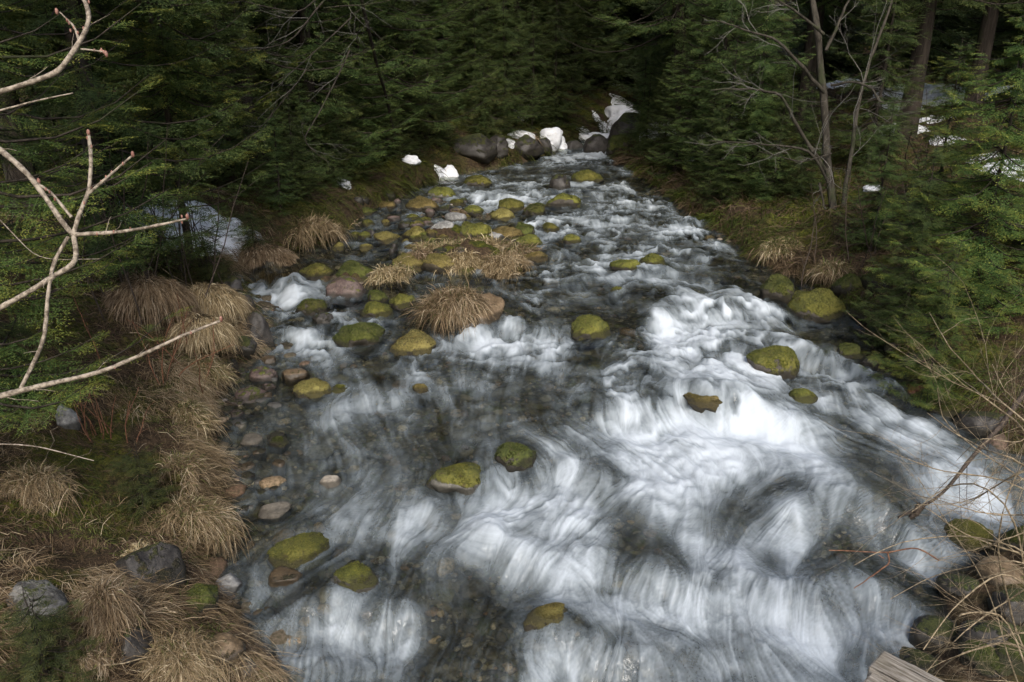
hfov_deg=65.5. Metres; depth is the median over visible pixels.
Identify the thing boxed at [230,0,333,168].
spruce tree
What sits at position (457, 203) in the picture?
mossy rock
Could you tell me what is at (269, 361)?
stone
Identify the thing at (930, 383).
spruce tree
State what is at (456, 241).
grass tussock
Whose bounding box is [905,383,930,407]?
stone
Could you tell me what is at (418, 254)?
grass tussock
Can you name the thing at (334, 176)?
spruce tree
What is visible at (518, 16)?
spruce tree
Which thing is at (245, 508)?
stone
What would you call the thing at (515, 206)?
mossy rock
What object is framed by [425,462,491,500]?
mossy rock
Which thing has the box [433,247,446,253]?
stone
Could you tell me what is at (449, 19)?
spruce tree
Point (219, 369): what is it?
grass tussock
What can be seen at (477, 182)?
mossy rock
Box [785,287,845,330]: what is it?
mossy rock
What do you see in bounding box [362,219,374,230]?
mossy rock
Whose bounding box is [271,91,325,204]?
spruce tree
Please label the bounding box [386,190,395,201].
stone
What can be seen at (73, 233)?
bare tree
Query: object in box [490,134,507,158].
stone
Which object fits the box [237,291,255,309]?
stone
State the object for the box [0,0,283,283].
spruce tree
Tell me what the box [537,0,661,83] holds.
spruce tree
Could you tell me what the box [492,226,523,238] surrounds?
mossy rock
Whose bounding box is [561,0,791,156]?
spruce tree
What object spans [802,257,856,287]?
grass tussock
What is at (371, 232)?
stone
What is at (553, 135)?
snow lump
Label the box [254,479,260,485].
stone
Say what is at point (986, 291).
spruce tree
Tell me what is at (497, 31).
spruce tree
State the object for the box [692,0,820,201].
spruce tree
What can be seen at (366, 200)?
stone
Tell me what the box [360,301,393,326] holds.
mossy rock
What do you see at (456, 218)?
stone
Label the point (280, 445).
mossy rock
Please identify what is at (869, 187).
snow lump
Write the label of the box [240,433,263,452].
stone
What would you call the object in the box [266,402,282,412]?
stone
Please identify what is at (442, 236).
mossy rock
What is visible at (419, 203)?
mossy rock
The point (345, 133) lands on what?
spruce tree
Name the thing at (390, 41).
spruce tree
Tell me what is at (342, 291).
stone
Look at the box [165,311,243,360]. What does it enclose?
grass tussock
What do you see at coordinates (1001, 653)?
mossy rock
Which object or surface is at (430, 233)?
mossy rock
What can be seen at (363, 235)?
mossy rock
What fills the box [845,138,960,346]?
spruce tree
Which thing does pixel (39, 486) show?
grass tussock
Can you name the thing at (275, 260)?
grass tussock
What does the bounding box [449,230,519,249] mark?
grass tussock
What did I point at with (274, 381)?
stone
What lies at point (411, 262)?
mossy rock
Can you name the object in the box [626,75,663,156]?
spruce tree
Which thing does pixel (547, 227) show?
mossy rock
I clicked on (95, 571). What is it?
dry grass
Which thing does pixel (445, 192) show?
mossy rock
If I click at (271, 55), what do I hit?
spruce tree
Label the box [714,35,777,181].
spruce tree
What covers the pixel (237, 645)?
boulder
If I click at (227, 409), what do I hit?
stone
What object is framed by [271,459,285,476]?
stone
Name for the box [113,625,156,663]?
boulder
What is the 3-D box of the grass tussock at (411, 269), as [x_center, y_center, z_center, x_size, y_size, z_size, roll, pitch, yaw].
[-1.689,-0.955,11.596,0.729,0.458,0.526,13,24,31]
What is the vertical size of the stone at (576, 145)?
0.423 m
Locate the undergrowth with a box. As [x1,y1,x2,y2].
[606,91,1023,445]
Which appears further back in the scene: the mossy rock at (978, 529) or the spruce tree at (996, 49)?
the spruce tree at (996, 49)
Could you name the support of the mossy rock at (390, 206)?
on the forest ground at (380, 476)
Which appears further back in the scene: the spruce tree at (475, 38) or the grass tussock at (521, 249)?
the spruce tree at (475, 38)
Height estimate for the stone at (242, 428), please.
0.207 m
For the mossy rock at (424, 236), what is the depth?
12.85 m
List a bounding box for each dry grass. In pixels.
[0,177,310,681]
[610,138,1023,464]
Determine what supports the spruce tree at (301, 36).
on the forest ground at (380, 476)
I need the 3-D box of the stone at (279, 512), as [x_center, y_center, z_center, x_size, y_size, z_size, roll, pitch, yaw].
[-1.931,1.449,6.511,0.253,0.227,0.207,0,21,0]
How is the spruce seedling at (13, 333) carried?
on the forest ground at (380, 476)
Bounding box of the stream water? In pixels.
[227,138,1023,681]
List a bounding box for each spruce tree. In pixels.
[0,0,114,219]
[0,0,162,282]
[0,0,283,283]
[0,3,208,438]
[2,0,190,170]
[26,0,299,258]
[31,5,131,58]
[36,0,296,156]
[84,0,388,186]
[93,0,331,119]
[116,2,199,189]
[172,0,263,168]
[173,0,285,198]
[180,0,442,169]
[223,1,312,151]
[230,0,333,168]
[247,98,304,216]
[258,0,345,99]
[269,0,507,137]
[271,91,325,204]
[281,0,357,149]
[285,63,340,188]
[307,85,386,183]
[316,0,386,49]
[318,94,359,187]
[321,0,395,139]
[321,2,379,130]
[324,0,505,112]
[325,58,382,180]
[329,0,401,159]
[333,0,506,96]
[350,66,388,164]
[355,2,414,139]
[359,0,433,121]
[370,59,426,156]
[375,76,409,160]
[379,0,447,130]
[389,70,431,158]
[393,0,516,63]
[400,63,464,160]
[407,0,474,121]
[414,0,524,102]
[417,43,464,148]
[419,0,482,105]
[445,0,508,111]
[454,60,515,148]
[458,56,501,137]
[464,0,531,101]
[466,0,549,137]
[472,0,582,92]
[475,0,544,62]
[489,0,613,87]
[493,0,596,91]
[502,1,558,128]
[519,0,595,129]
[522,0,629,100]
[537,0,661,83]
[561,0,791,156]
[569,0,653,90]
[595,0,737,114]
[599,1,734,79]
[614,3,667,74]
[614,28,663,149]
[625,2,697,121]
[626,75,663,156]
[628,25,667,119]
[638,43,692,167]
[639,26,704,178]
[653,0,729,135]
[655,0,799,178]
[656,0,769,57]
[678,55,734,183]
[682,42,770,208]
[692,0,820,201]
[693,0,798,156]
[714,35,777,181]
[718,0,906,132]
[740,65,806,203]
[756,0,915,91]
[762,1,870,46]
[772,69,838,199]
[807,0,941,174]
[830,2,895,40]
[831,93,913,256]
[834,0,1023,75]
[835,0,896,91]
[842,0,1023,141]
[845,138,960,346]
[858,241,1001,418]
[864,9,1023,337]
[868,39,1022,242]
[905,13,977,69]
[911,0,1023,103]
[936,0,1023,117]
[952,5,1021,55]
[956,0,1023,70]
[956,69,1023,259]
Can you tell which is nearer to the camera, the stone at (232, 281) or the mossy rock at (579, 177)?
the stone at (232, 281)
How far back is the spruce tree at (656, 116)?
17.90 m
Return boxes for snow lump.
[402,155,420,165]
[443,165,458,180]
[508,130,534,138]
[540,127,562,151]
[558,136,566,153]
[579,133,591,143]
[587,132,608,137]
[604,105,635,126]
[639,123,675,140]
[863,185,878,191]
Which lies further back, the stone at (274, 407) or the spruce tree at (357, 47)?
the spruce tree at (357, 47)
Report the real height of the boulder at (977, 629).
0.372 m
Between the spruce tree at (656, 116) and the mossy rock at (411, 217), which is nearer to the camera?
the mossy rock at (411, 217)
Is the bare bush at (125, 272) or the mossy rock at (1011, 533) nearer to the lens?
the mossy rock at (1011, 533)
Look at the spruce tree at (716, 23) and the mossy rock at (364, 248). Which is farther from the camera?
the spruce tree at (716, 23)
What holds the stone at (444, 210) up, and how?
on the forest ground at (380, 476)
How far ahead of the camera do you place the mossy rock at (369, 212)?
14.74 m
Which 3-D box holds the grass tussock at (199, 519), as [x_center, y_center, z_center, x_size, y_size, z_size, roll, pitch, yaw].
[-2.437,1.443,6.043,1.065,0.696,0.918,0,21,0]
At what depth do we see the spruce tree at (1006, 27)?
27.15 m
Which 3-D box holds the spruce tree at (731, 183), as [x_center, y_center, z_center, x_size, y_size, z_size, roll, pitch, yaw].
[3.866,-3.730,14.156,1.398,3.109,1.460,-6,21,-15]
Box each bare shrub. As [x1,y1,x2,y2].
[818,253,1023,681]
[898,388,1023,521]
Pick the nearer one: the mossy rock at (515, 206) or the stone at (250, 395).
the stone at (250, 395)
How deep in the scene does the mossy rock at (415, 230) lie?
13.00 m
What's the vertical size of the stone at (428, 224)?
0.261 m
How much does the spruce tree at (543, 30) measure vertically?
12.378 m
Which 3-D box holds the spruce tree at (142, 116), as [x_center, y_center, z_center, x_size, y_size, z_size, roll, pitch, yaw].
[-5.416,-3.566,11.946,1.374,3.055,1.435,0,21,-1]
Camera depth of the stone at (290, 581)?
5.75 m
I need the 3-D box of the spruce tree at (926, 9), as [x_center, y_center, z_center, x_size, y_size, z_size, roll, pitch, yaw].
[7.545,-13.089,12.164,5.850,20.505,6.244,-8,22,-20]
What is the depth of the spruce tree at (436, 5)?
19.62 m
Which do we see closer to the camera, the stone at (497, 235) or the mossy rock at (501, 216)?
the stone at (497, 235)
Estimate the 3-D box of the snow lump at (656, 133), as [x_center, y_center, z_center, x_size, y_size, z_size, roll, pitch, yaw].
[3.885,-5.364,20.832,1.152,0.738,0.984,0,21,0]
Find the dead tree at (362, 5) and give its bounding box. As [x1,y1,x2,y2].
[221,0,426,170]
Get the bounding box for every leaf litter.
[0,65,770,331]
[0,168,330,681]
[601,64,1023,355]
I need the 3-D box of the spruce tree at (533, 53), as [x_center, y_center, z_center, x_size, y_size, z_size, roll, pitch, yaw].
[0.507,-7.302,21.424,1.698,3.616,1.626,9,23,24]
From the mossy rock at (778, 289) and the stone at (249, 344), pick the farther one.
the mossy rock at (778, 289)
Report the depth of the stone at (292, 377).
8.47 m
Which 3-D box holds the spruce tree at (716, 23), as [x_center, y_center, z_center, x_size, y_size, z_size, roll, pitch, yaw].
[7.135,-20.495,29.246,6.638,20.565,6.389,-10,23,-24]
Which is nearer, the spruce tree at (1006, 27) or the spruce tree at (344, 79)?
the spruce tree at (344, 79)
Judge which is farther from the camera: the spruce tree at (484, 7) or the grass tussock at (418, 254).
the spruce tree at (484, 7)
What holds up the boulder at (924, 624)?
on the forest ground at (380, 476)
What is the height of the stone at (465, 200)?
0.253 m
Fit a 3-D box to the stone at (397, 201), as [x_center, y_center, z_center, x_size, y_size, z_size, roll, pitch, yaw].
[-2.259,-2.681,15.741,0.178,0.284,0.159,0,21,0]
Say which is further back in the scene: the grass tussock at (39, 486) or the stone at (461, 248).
the stone at (461, 248)
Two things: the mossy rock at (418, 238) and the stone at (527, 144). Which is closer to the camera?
the mossy rock at (418, 238)
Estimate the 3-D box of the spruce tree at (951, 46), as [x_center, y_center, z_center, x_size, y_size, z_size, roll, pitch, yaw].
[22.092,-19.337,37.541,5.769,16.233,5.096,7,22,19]
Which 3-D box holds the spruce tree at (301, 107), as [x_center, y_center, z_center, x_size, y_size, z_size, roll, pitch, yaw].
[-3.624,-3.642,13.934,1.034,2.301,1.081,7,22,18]
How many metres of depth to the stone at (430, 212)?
14.85 m
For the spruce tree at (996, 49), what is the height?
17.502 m
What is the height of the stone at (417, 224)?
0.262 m
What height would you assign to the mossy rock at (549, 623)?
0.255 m
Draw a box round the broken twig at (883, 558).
[829,548,938,588]
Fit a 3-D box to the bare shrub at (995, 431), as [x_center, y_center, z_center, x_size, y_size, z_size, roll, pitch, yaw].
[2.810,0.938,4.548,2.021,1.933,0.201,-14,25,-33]
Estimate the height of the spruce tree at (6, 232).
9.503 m
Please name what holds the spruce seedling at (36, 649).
on the forest ground at (380, 476)
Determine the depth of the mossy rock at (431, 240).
12.80 m
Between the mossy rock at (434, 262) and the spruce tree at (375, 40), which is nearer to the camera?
the mossy rock at (434, 262)
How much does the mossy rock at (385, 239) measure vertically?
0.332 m
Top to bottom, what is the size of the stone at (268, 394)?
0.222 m
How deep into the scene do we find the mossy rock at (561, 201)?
15.44 m
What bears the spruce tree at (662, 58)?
on the forest ground at (380, 476)
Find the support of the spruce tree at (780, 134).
on the forest ground at (380, 476)
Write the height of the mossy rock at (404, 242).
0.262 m
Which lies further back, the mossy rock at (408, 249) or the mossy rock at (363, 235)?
the mossy rock at (363, 235)
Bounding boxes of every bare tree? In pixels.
[0,0,222,460]
[689,0,931,209]
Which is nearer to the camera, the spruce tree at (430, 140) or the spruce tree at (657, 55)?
the spruce tree at (430, 140)
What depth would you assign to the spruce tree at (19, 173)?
10.06 m
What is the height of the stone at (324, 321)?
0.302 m
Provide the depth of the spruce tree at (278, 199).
12.65 m
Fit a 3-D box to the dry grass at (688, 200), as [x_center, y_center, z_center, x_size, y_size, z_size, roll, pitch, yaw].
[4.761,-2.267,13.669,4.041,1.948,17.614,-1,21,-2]
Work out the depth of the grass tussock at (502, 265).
11.48 m
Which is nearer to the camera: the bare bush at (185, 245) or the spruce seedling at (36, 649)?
the spruce seedling at (36, 649)
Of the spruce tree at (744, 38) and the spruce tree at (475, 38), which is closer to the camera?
the spruce tree at (744, 38)
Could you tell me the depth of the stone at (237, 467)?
6.99 m
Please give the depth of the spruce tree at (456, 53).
21.61 m
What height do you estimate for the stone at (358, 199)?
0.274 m
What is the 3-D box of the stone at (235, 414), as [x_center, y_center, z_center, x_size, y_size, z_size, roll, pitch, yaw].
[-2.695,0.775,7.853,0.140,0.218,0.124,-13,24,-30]
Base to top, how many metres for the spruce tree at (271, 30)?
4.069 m
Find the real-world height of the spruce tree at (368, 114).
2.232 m
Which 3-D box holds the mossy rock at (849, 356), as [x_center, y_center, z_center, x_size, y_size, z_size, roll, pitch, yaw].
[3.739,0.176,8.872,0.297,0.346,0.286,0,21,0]
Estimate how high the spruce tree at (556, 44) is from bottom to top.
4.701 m
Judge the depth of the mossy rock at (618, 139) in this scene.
21.11 m
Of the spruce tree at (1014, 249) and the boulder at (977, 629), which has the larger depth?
the spruce tree at (1014, 249)
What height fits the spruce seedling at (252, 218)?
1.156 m
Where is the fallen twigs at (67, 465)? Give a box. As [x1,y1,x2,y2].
[0,215,289,681]
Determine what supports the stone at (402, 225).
on the forest ground at (380, 476)
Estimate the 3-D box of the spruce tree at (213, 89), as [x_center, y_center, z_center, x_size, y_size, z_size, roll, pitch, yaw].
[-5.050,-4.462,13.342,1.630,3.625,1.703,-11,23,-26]
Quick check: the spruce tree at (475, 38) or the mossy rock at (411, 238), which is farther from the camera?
the spruce tree at (475, 38)
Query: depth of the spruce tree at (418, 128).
17.77 m
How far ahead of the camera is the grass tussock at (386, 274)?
11.18 m
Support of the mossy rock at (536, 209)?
on the forest ground at (380, 476)
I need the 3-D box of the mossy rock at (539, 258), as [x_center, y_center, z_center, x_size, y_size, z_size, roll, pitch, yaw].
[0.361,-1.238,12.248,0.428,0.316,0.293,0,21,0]
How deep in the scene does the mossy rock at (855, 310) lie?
9.97 m
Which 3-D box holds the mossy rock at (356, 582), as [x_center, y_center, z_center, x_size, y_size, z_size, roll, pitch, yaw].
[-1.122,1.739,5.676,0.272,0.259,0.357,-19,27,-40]
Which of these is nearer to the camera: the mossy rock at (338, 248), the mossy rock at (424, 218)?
the mossy rock at (338, 248)
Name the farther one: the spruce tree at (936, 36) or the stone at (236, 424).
the spruce tree at (936, 36)
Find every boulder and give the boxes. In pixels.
[6,579,69,629]
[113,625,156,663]
[114,541,186,588]
[209,632,245,666]
[440,293,504,333]
[449,133,497,163]
[607,112,646,142]
[891,645,938,674]
[909,615,957,654]
[936,572,979,600]
[952,620,1021,647]
[953,411,1007,438]
[976,556,1023,586]
[987,587,1023,624]
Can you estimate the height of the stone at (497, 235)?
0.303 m
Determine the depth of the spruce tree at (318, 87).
15.54 m
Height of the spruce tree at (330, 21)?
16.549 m
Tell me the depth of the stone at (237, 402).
7.97 m
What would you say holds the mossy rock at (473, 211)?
on the forest ground at (380, 476)
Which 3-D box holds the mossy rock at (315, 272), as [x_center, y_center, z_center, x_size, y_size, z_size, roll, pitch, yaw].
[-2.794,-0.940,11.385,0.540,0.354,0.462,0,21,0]
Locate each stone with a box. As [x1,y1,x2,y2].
[55,404,80,429]
[118,537,148,557]
[215,573,246,597]
[220,274,242,290]
[220,422,233,430]
[221,406,233,416]
[223,359,237,372]
[229,506,239,518]
[230,336,256,360]
[230,409,245,419]
[231,481,241,485]
[232,419,248,430]
[232,463,241,473]
[233,399,244,406]
[234,386,266,408]
[234,422,240,431]
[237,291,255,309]
[237,368,246,375]
[238,373,249,380]
[238,424,246,433]
[238,504,249,516]
[239,471,254,479]
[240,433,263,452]
[240,657,257,678]
[241,461,255,472]
[241,504,255,512]
[242,311,275,347]
[249,365,278,384]
[252,450,260,460]
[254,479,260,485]
[255,397,271,407]
[256,489,269,500]
[257,448,265,460]
[258,501,290,523]
[261,355,275,367]
[261,383,275,396]
[264,392,271,397]
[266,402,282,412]
[267,431,283,447]
[268,566,303,595]
[269,486,281,495]
[271,378,278,388]
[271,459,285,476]
[281,368,309,386]
[312,312,334,335]
[319,475,342,497]
[325,275,366,306]
[354,196,363,204]
[359,195,369,204]
[367,229,375,244]
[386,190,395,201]
[386,215,400,228]
[389,248,395,261]
[391,243,397,257]
[393,198,401,209]
[398,221,410,233]
[410,222,423,228]
[423,220,433,229]
[425,208,434,220]
[430,220,453,228]
[431,197,442,202]
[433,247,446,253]
[437,205,452,214]
[445,212,466,225]
[455,246,464,253]
[460,198,467,205]
[489,232,504,240]
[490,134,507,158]
[514,134,543,159]
[538,137,552,154]
[549,174,570,194]
[566,140,582,154]
[581,134,607,158]
[859,356,880,378]
[896,352,928,367]
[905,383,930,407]
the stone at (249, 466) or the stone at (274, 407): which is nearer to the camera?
the stone at (249, 466)
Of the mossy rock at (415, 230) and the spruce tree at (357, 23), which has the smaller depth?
the mossy rock at (415, 230)
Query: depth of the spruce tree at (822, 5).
17.76 m
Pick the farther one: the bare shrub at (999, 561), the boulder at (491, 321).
the boulder at (491, 321)
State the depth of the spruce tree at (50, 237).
4.96 m
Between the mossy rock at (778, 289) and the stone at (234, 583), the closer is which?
the stone at (234, 583)
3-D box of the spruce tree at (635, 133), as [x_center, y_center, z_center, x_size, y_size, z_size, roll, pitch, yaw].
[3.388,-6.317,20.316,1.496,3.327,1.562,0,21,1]
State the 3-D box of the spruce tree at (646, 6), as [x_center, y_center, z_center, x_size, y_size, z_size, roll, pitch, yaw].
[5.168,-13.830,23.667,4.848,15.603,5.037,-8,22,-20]
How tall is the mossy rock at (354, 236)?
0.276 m
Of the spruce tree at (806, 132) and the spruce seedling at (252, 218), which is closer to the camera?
the spruce seedling at (252, 218)
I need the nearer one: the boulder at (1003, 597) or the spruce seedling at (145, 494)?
the boulder at (1003, 597)
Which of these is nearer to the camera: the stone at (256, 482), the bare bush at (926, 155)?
the stone at (256, 482)
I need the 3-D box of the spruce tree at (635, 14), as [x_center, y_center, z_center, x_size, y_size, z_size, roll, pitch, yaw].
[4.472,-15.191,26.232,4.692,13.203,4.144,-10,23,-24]
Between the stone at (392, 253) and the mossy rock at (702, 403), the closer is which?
the mossy rock at (702, 403)
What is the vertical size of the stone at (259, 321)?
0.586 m
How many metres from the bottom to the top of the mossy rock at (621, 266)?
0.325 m
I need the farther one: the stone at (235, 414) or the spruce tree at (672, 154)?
the spruce tree at (672, 154)
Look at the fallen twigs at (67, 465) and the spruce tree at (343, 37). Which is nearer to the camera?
the fallen twigs at (67, 465)
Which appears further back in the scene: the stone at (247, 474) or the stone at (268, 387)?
the stone at (268, 387)
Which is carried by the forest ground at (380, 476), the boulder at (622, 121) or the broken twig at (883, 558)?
the boulder at (622, 121)
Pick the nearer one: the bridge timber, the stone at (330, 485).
the bridge timber
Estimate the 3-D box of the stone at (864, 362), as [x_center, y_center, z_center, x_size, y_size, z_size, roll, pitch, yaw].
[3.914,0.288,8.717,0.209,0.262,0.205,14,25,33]
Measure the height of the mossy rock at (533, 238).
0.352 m
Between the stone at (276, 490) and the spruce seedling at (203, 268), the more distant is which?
the spruce seedling at (203, 268)
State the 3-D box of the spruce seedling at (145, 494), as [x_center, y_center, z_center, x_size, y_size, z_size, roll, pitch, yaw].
[-2.741,1.097,5.941,0.554,0.883,0.599,-1,21,-2]
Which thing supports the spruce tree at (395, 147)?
on the forest ground at (380, 476)
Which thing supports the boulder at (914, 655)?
on the forest ground at (380, 476)
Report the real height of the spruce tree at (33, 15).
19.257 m
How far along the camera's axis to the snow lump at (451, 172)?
18.29 m
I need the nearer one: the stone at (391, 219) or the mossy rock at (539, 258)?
the mossy rock at (539, 258)
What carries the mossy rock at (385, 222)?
on the forest ground at (380, 476)
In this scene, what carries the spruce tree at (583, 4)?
on the forest ground at (380, 476)
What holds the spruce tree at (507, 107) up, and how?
on the forest ground at (380, 476)
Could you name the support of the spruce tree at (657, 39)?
on the forest ground at (380, 476)
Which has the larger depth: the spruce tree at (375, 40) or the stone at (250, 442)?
the spruce tree at (375, 40)
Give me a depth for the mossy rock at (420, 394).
8.21 m
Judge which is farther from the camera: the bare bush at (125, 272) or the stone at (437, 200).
the stone at (437, 200)
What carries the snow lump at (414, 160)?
on the forest ground at (380, 476)
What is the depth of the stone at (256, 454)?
7.20 m
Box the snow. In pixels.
[82,78,1023,261]
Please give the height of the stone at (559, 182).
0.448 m
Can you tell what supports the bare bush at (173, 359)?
on the forest ground at (380, 476)
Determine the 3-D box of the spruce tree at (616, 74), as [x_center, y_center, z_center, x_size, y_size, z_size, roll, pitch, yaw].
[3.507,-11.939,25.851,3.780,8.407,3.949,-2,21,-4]
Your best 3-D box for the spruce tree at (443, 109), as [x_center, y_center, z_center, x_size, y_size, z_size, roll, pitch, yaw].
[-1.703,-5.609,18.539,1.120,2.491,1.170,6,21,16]
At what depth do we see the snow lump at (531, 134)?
20.75 m
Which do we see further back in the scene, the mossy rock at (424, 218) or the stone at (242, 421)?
the mossy rock at (424, 218)
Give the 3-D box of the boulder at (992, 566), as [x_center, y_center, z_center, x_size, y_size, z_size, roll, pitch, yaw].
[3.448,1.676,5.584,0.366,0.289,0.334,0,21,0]
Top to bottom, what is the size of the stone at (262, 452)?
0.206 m
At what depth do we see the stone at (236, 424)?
7.59 m
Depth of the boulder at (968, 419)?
7.41 m
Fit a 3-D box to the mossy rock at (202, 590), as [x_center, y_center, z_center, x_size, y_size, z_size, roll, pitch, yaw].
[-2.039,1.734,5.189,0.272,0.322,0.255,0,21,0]
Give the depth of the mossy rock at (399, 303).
10.30 m
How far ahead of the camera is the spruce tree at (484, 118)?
19.45 m
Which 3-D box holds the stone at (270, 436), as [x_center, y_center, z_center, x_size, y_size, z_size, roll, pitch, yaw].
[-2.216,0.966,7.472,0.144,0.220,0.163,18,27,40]
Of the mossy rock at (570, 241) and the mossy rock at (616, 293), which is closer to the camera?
the mossy rock at (616, 293)
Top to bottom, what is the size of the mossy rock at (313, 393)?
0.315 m
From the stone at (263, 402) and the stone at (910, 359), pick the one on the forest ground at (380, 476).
the stone at (910, 359)
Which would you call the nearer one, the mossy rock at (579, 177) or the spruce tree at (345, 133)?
the spruce tree at (345, 133)
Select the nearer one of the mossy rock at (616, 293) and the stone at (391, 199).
the mossy rock at (616, 293)
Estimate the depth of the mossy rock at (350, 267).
11.25 m
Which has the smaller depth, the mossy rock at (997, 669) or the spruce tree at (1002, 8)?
the mossy rock at (997, 669)
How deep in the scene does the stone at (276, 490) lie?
6.73 m
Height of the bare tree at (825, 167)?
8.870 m
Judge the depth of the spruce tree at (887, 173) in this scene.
10.80 m
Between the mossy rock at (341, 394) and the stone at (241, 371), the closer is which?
the mossy rock at (341, 394)
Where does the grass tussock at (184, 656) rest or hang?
on the forest ground at (380, 476)
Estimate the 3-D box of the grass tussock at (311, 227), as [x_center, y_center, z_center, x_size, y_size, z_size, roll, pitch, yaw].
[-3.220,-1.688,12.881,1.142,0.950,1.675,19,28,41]
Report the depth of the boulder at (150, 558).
5.16 m
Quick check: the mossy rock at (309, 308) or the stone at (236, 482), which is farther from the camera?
the mossy rock at (309, 308)
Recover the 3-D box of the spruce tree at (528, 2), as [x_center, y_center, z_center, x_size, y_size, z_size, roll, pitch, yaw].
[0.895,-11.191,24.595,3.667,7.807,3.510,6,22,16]
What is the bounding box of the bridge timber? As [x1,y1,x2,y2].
[863,651,943,681]
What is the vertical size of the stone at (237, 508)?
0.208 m
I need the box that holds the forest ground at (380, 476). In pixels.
[0,0,1023,681]
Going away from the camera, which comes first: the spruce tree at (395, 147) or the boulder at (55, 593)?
the boulder at (55, 593)
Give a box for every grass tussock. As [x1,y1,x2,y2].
[0,455,91,523]
[46,632,129,681]
[62,571,159,666]
[97,271,203,335]
[126,619,242,681]
[140,485,258,566]
[153,448,235,495]
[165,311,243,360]
[165,396,230,446]
[186,350,243,399]
[187,281,253,327]
[237,238,307,287]
[278,208,357,260]
[363,262,417,292]
[381,261,419,285]
[395,241,436,276]
[398,273,504,348]
[407,236,457,252]
[431,244,482,285]
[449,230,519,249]
[449,236,465,244]
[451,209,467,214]
[469,243,536,294]
[498,237,549,260]
[753,236,803,265]
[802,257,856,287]
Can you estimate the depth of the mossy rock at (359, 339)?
9.26 m
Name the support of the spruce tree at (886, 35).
on the forest ground at (380, 476)
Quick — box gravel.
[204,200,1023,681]
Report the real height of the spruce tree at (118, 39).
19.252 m
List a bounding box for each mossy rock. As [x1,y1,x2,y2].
[184,583,218,613]
[267,531,333,576]
[269,435,290,454]
[293,377,331,408]
[294,298,328,321]
[297,262,333,283]
[331,384,351,404]
[332,242,344,259]
[332,322,384,357]
[333,560,378,607]
[335,260,372,277]
[349,231,358,242]
[358,231,370,244]
[359,243,372,259]
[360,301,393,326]
[362,206,376,217]
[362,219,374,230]
[367,290,388,304]
[373,231,399,250]
[378,201,397,214]
[381,219,390,230]
[389,294,415,318]
[389,329,440,365]
[391,253,422,278]
[401,238,408,247]
[402,226,424,239]
[404,195,438,215]
[404,214,419,221]
[404,243,416,252]
[409,235,416,243]
[412,383,428,406]
[413,235,421,243]
[418,216,432,222]
[420,253,454,275]
[421,232,428,241]
[424,238,435,242]
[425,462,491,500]
[426,229,435,237]
[428,186,456,201]
[436,234,448,240]
[449,199,466,209]
[460,221,492,238]
[462,175,491,195]
[464,205,484,219]
[490,208,514,224]
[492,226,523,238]
[494,442,538,476]
[498,198,524,216]
[514,222,534,235]
[516,234,545,249]
[522,202,544,220]
[522,251,548,265]
[523,602,570,643]
[541,222,558,240]
[545,192,582,215]
[563,234,580,253]
[570,169,603,191]
[570,314,610,348]
[606,133,629,154]
[609,259,641,279]
[609,286,624,304]
[639,253,665,274]
[683,388,731,415]
[746,345,799,385]
[759,273,794,309]
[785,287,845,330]
[787,388,817,413]
[830,274,861,297]
[835,343,863,371]
[849,300,879,323]
[860,269,893,293]
[884,335,908,356]
[928,399,962,425]
[941,518,993,559]
[958,640,1011,677]
[994,627,1023,676]
[997,525,1023,551]
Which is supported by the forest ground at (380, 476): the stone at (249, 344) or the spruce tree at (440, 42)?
the spruce tree at (440, 42)
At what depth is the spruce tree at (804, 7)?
36.01 m
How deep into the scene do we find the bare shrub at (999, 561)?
3.29 m
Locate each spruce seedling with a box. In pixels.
[0,315,61,413]
[0,580,115,681]
[101,437,181,528]
[175,213,235,283]
[229,202,279,249]
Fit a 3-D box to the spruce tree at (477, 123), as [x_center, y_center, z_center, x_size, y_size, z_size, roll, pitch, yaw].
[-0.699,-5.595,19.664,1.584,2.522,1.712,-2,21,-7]
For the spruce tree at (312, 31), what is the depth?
21.19 m
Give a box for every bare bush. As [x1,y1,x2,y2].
[0,102,247,327]
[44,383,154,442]
[72,293,233,397]
[86,164,222,286]
[800,163,914,288]
[871,89,979,221]
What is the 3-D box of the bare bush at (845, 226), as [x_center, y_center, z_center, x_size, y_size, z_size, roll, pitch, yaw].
[4.729,-1.556,10.803,1.471,1.771,1.107,0,21,0]
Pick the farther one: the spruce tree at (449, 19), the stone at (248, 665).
the spruce tree at (449, 19)
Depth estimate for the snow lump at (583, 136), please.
22.90 m
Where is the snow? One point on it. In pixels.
(232, 241)
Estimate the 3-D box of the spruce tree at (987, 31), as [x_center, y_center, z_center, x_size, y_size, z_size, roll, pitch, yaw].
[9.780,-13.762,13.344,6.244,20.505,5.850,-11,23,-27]
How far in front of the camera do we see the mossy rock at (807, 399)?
7.97 m

